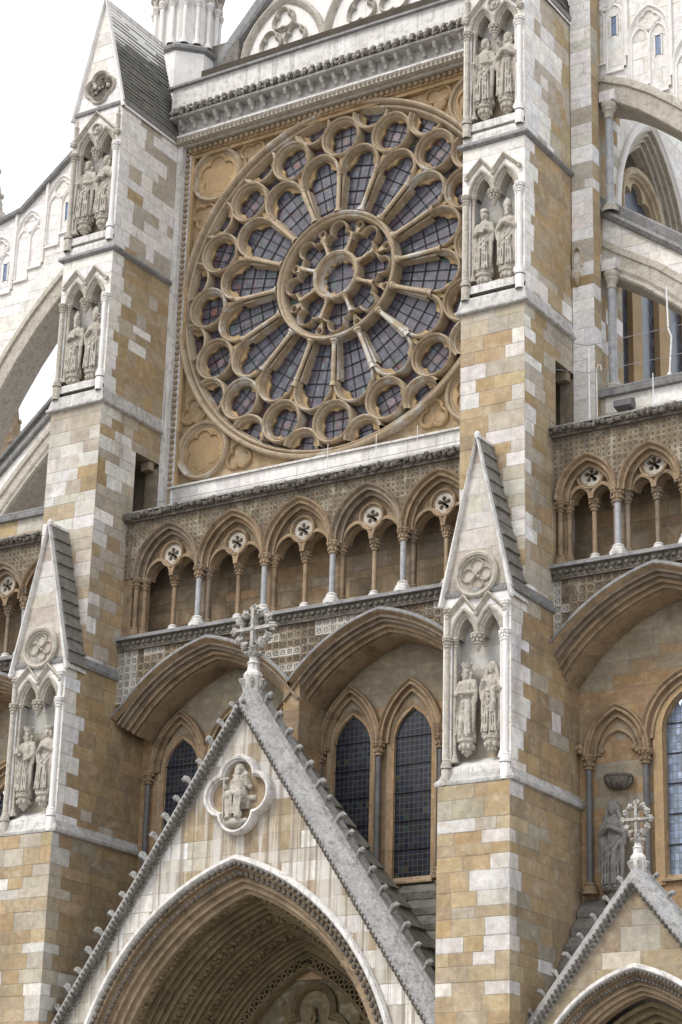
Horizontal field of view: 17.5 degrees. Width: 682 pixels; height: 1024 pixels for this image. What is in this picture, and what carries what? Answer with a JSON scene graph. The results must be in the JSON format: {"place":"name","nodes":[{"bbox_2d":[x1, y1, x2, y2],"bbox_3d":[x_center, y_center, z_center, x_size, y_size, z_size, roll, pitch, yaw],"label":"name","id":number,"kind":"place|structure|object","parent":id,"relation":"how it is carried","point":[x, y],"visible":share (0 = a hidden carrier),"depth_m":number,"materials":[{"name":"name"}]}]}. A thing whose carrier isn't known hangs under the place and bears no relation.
{"place":"outdoors","nodes":[
{"label":"outdoors","id":0,"kind":"place"},
{"bbox_2d":[0,169,5,217],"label":"pinnacle","id":1,"kind":"object","parent":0,"point":[2,213],"visible":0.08,"depth_m":67.60,"materials":[{"name":"grey stone"}]},
{"bbox_2d":[0,410,21,454],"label":"pinnacle","id":2,"kind":"object","parent":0,"point":[14,431],"visible":0.01,"depth_m":63.76,"materials":[{"name":"brown stone"}]},
{"bbox_2d":[157,0,463,872],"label":"rose wall","id":3,"kind":"structure","parent":0,"point":[231,120],"depth_m":54.67,"materials":[{"name":"stone"}]},
{"bbox_2d":[151,0,224,130],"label":"turret","id":4,"kind":"object","parent":3,"relation":"on","point":[187,33],"visible":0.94,"depth_m":59.88,"materials":[{"name":"stone"}]},
{"bbox_2d":[111,601,443,981],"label":"arched wall","id":5,"kind":"structure","parent":3,"relation":"attached to","point":[377,672],"depth_m":48.66,"materials":[{"name":"stone"}]},
{"bbox_2d":[154,732,197,844],"bbox_3d":[-3.720,6.990,50.610,1.260,4.014,0.180,-11,-24,30],"label":"lancet window","id":6,"kind":"structure","parent":5,"relation":"in","point":[179,764],"depth_m":51.09,"materials":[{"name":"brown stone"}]},
{"bbox_2d":[115,445,459,652],"bbox_3d":[-0.712,1.013,50.101,10.350,3.480,1.490,-11,-24,30],"label":"arcade gallery","id":7,"kind":"object","parent":5,"relation":"on","point":[359,539],"visible":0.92,"depth_m":50.20,"materials":[{"name":"stone"}]},
{"bbox_2d":[326,708,375,852],"bbox_3d":[0.215,6.235,48.250,1.260,4.014,0.180,-11,-24,30],"label":"lancet window","id":8,"kind":"structure","parent":5,"relation":"in","point":[354,785],"depth_m":48.55,"materials":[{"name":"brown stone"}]},
{"bbox_2d":[385,700,436,884],"bbox_3d":[1.526,5.983,47.464,1.260,4.014,0.180,-11,-24,30],"label":"lancet window","id":9,"kind":"structure","parent":5,"relation":"in","point":[411,842],"depth_m":47.48,"materials":[{"name":"grey glass"}]},
{"bbox_2d":[399,882,435,942],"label":"stone roof","id":10,"kind":"structure","parent":5,"relation":"attached to","point":[421,897],"depth_m":46.10,"materials":[{"name":"grey stone"}]},
{"bbox_2d":[178,98,462,460],"bbox_3d":[-0.066,-5.694,53.435,9.380,9.380,0.390,-11,-24,30],"label":"rose window","id":11,"kind":"structure","parent":3,"relation":"attached to","point":[323,273],"depth_m":53.61,"materials":[{"name":"grey stone"}]},
{"bbox_2d":[211,0,568,66],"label":"top gable","id":12,"kind":"structure","parent":3,"relation":"on","point":[263,25],"depth_m":59.06,"materials":[{"name":"stone"}]},
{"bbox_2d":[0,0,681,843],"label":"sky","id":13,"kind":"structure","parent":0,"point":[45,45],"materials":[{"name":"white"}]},
{"label":"ground","id":14,"kind":"structure","parent":0,"visible":0},
{"bbox_2d":[0,0,178,1023],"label":"buttress","id":15,"kind":"structure","parent":14,"relation":"on","point":[69,851],"depth_m":51.78,"materials":[{"name":"stone"}]},
{"bbox_2d":[0,671,12,816],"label":"arched wall","id":16,"kind":"structure","parent":15,"relation":"attached to","point":[6,685],"depth_m":54.02,"materials":[{"name":"stone"}]},
{"bbox_2d":[0,775,5,816],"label":"broad window","id":17,"kind":"structure","parent":16,"relation":"in","point":[2,779],"depth_m":53.84,"materials":[{"name":"brown stone"}]},
{"bbox_2d":[0,530,41,671],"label":"arcade gallery","id":18,"kind":"object","parent":16,"relation":"on","point":[19,556],"visible":0.4,"depth_m":54.29,"materials":[{"name":"stone"}]},
{"bbox_2d":[0,506,43,538],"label":"parapet wall","id":19,"kind":"structure","parent":18,"relation":"on","point":[21,522],"depth_m":56.26,"materials":[{"name":"stone"}]},
{"bbox_2d":[0,396,51,514],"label":"flying buttress","id":20,"kind":"structure","parent":19,"relation":"on","point":[23,462],"depth_m":57.46,"materials":[{"name":"stone"}]},
{"bbox_2d":[13,726,35,794],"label":"statue","id":21,"kind":"object","parent":15,"relation":"on","point":[24,753],"visible":1,"depth_m":49.62,"materials":[{"name":"stone"}]},
{"bbox_2d":[0,149,72,451],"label":"flying buttress","id":22,"kind":"structure","parent":15,"relation":"attached to","point":[33,229],"depth_m":59.41,"materials":[{"name":"stone"}]},
{"bbox_2d":[33,725,53,792],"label":"statue","id":23,"kind":"object","parent":15,"relation":"on","point":[44,751],"visible":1,"depth_m":49.34,"materials":[{"name":"stone"}]},
{"bbox_2d":[64,311,84,376],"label":"statue","id":24,"kind":"object","parent":15,"relation":"on","point":[74,341],"visible":1,"depth_m":53.73,"materials":[{"name":"stone"}]},
{"bbox_2d":[73,161,96,223],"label":"statue","id":25,"kind":"object","parent":15,"relation":"on","point":[85,191],"visible":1,"depth_m":55.18,"materials":[{"name":"stone"}]},
{"bbox_2d":[82,306,100,371],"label":"statue","id":26,"kind":"object","parent":15,"relation":"on","point":[91,340],"visible":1,"depth_m":53.44,"materials":[{"name":"stone"}]},
{"bbox_2d":[92,155,111,217],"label":"statue","id":27,"kind":"object","parent":15,"relation":"on","point":[102,183],"visible":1,"depth_m":54.88,"materials":[{"name":"stone"}]},
{"bbox_2d":[51,684,434,1023],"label":"portal","id":28,"kind":"object","parent":14,"relation":"on","point":[215,920],"visible":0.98,"depth_m":46.43,"materials":[{"name":"grey stone"}]},
{"bbox_2d":[219,763,256,828],"bbox_3d":[-2.147,5.931,46.158,0.828,1.406,0.544,-11,-24,30],"label":"statue","id":29,"kind":"object","parent":28,"relation":"on","point":[236,798],"visible":1,"depth_m":46.03,"materials":[{"name":"stone"}]},
{"bbox_2d":[230,603,277,692],"bbox_3d":[-1.873,2.988,47.582,1.224,2.107,0.583,-11,-24,30],"label":"finial","id":30,"kind":"object","parent":28,"relation":"on","point":[253,679],"visible":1,"depth_m":47.52,"materials":[{"name":"stone"}]},
{"bbox_2d":[306,1006,318,1023],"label":"statue","id":31,"kind":"object","parent":28,"relation":"on","point":[311,1017],"visible":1,"depth_m":46.96,"materials":[{"name":"stone"}]},
{"bbox_2d":[287,727,435,971],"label":"porch roof","id":32,"kind":"structure","parent":28,"relation":"attached to","point":[417,929],"depth_m":44.93,"materials":[{"name":"grey stone"}]},
{"bbox_2d":[434,0,584,1023],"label":"buttress","id":33,"kind":"structure","parent":14,"relation":"on","point":[510,809],"depth_m":45.07,"materials":[{"name":"stone"}]},
{"bbox_2d":[453,662,478,739],"bbox_3d":[2.497,3.766,44.011,0.562,1.591,0.390,-11,-24,30],"label":"statue","id":34,"kind":"object","parent":33,"relation":"on","point":[465,694],"visible":1,"depth_m":43.88,"materials":[{"name":"stone"}]},
{"bbox_2d":[471,208,494,275],"bbox_3d":[3.115,-5.884,48.133,0.581,1.617,0.385,-11,-24,30],"label":"statue","id":35,"kind":"object","parent":33,"relation":"on","point":[483,236],"visible":1,"depth_m":47.98,"materials":[{"name":"stone"}]},
{"bbox_2d":[471,38,498,109],"bbox_3d":[3.229,-9.861,49.597,0.706,1.777,0.436,-11,-24,30],"label":"statue","id":36,"kind":"object","parent":33,"relation":"on","point":[483,69],"visible":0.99,"depth_m":49.44,"materials":[{"name":"stone"}]},
{"bbox_2d":[479,661,501,737],"bbox_3d":[2.980,3.681,43.703,0.437,1.563,0.462,6,-21,-11],"label":"statue","id":37,"kind":"object","parent":33,"relation":"on","point":[490,688],"visible":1,"depth_m":43.59,"materials":[{"name":"stone"}]},
{"bbox_2d":[494,31,516,104],"bbox_3d":[3.711,-9.957,49.298,0.706,1.777,0.443,-11,-24,30],"label":"statue","id":38,"kind":"object","parent":33,"relation":"on","point":[505,60],"visible":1,"depth_m":49.17,"materials":[{"name":"stone"}]},
{"bbox_2d":[495,197,516,270],"bbox_3d":[3.590,-6.047,47.849,0.443,1.752,0.469,7,-21,-13],"label":"statue","id":39,"kind":"object","parent":33,"relation":"on","point":[506,227],"visible":1,"depth_m":47.71,"materials":[{"name":"stone"}]},
{"bbox_2d":[550,559,681,909],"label":"arched wall","id":40,"kind":"structure","parent":33,"relation":"attached to","point":[616,642],"depth_m":45.11,"materials":[{"name":"stone"}]},
{"bbox_2d":[602,887,618,903],"bbox_3d":[5.462,7.708,43.917,0.536,0.400,0.522,-11,-24,30],"label":"statue bracket","id":41,"kind":"object","parent":40,"relation":"attached to","point":[609,893],"visible":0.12,"depth_m":43.78,"materials":[{"name":"grey stone"}]},
{"bbox_2d":[597,800,627,889],"bbox_3d":[5.433,6.648,44.216,0.520,1.823,0.514,5,-20,-10],"label":"statue","id":42,"kind":"object","parent":41,"relation":"on","point":[612,837],"visible":0.94,"depth_m":44.09,"materials":[{"name":"grey stone"}]},
{"bbox_2d":[548,400,681,581],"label":"arcade gallery","id":43,"kind":"object","parent":40,"relation":"on","point":[617,481],"visible":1,"depth_m":46.02,"materials":[{"name":"stone"}]},
{"bbox_2d":[588,346,590,418],"bbox_3d":[5.337,-2.659,47.501,0.100,2.020,0.095,-11,-24,30],"label":"pole","id":44,"kind":"object","parent":43,"relation":"on","point":[589,382],"visible":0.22,"depth_m":47.53,"materials":[{"name":"grey metal"}]},
{"bbox_2d":[556,353,681,372],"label":"safety wire","id":45,"kind":"object","parent":44,"relation":"attached to","point":[618,366],"visible":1,"depth_m":47.24,"materials":[{"name":"metal"}]},
{"bbox_2d":[596,364,601,416],"bbox_3d":[5.513,-2.464,47.306,0.172,1.528,0.095,-11,-24,30],"label":"pole","id":46,"kind":"object","parent":43,"relation":"on","point":[596,388],"visible":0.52,"depth_m":47.38,"materials":[{"name":"grey metal"}]},
{"bbox_2d":[597,372,681,415],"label":"parapet wall","id":47,"kind":"structure","parent":43,"relation":"on","point":[667,388],"depth_m":47.47,"materials":[{"name":"stone"}]},
{"bbox_2d":[613,397,635,411],"bbox_3d":[6.120,-2.301,47.430,0.400,0.260,0.440,-11,-24,30],"label":"floodlight","id":48,"kind":"object","parent":47,"relation":"attached to","point":[625,404],"visible":1,"depth_m":47.28,"materials":[{"name":"black metal"}]},
{"bbox_2d":[665,287,671,374],"bbox_3d":[7.101,-3.923,47.813,0.140,2.100,0.095,-11,-24,30],"label":"pole","id":49,"kind":"object","parent":47,"relation":"on","point":[669,372],"visible":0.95,"depth_m":47.77,"materials":[{"name":"white metal"}]},
{"bbox_2d":[652,373,653,405],"bbox_3d":[6.585,-2.446,46.578,0.100,1.050,0.095,-11,-24,30],"label":"pole","id":50,"kind":"object","parent":43,"relation":"on","point":[653,389],"visible":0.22,"depth_m":46.62,"materials":[{"name":"grey metal"}]},
{"bbox_2d":[661,695,681,881],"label":"broad window","id":51,"kind":"structure","parent":40,"relation":"in","point":[673,721],"depth_m":44.35,"materials":[{"name":"grey glass"}]},
{"bbox_2d":[558,324,681,345],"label":"safety wire","id":52,"kind":"object","parent":33,"relation":"attached to","point":[619,338],"visible":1,"depth_m":47.47,"materials":[{"name":"metal"}]},
{"bbox_2d":[569,0,681,421],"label":"clerestory wall","id":53,"kind":"structure","parent":33,"relation":"attached to","point":[635,166],"depth_m":50.59,"materials":[{"name":"stone"}]},
{"bbox_2d":[598,0,681,140],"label":"flying buttress","id":54,"kind":"structure","parent":53,"relation":"attached to","point":[640,64],"depth_m":50.77,"materials":[{"name":"stone"}]},
{"bbox_2d":[600,196,681,315],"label":"flying buttress","id":55,"kind":"structure","parent":53,"relation":"attached to","point":[646,251],"depth_m":49.07,"materials":[{"name":"stone"}]},
{"bbox_2d":[615,123,681,232],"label":"tall window","id":56,"kind":"structure","parent":53,"relation":"in","point":[647,183],"depth_m":53.76,"materials":[{"name":"stone"}]},
{"bbox_2d":[527,865,681,1023],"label":"portal","id":57,"kind":"object","parent":14,"relation":"on","point":[623,965],"visible":1,"depth_m":41.09,"materials":[{"name":"stone"}]},
{"bbox_2d":[551,898,607,985],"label":"stone roof","id":58,"kind":"structure","parent":57,"relation":"on","point":[584,923],"depth_m":43.80,"materials":[{"name":"grey stone"}]},
{"bbox_2d":[619,798,653,870],"bbox_3d":[5.608,6.148,41.763,0.714,1.480,0.409,-11,-24,30],"label":"finial","id":59,"kind":"object","parent":57,"relation":"on","point":[638,858],"visible":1,"depth_m":41.71,"materials":[{"name":"stone"}]},
{"bbox_3d":[-0.315,-1.054,50.942,0.100,1.080,0.095,-11,-24,30],"label":"pole","id":60,"kind":"object","parent":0,"visible":0},
{"bbox_2d":[158,440,459,502],"bbox_3d":[-0.414,-0.984,50.981,9.470,0.044,0.014,-11,-24,30],"label":"safety wire","id":61,"kind":"object","parent":60,"relation":"attached to","point":[309,472],"visible":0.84,"depth_m":51.11,"materials":[{"name":"metal"}]}
]}

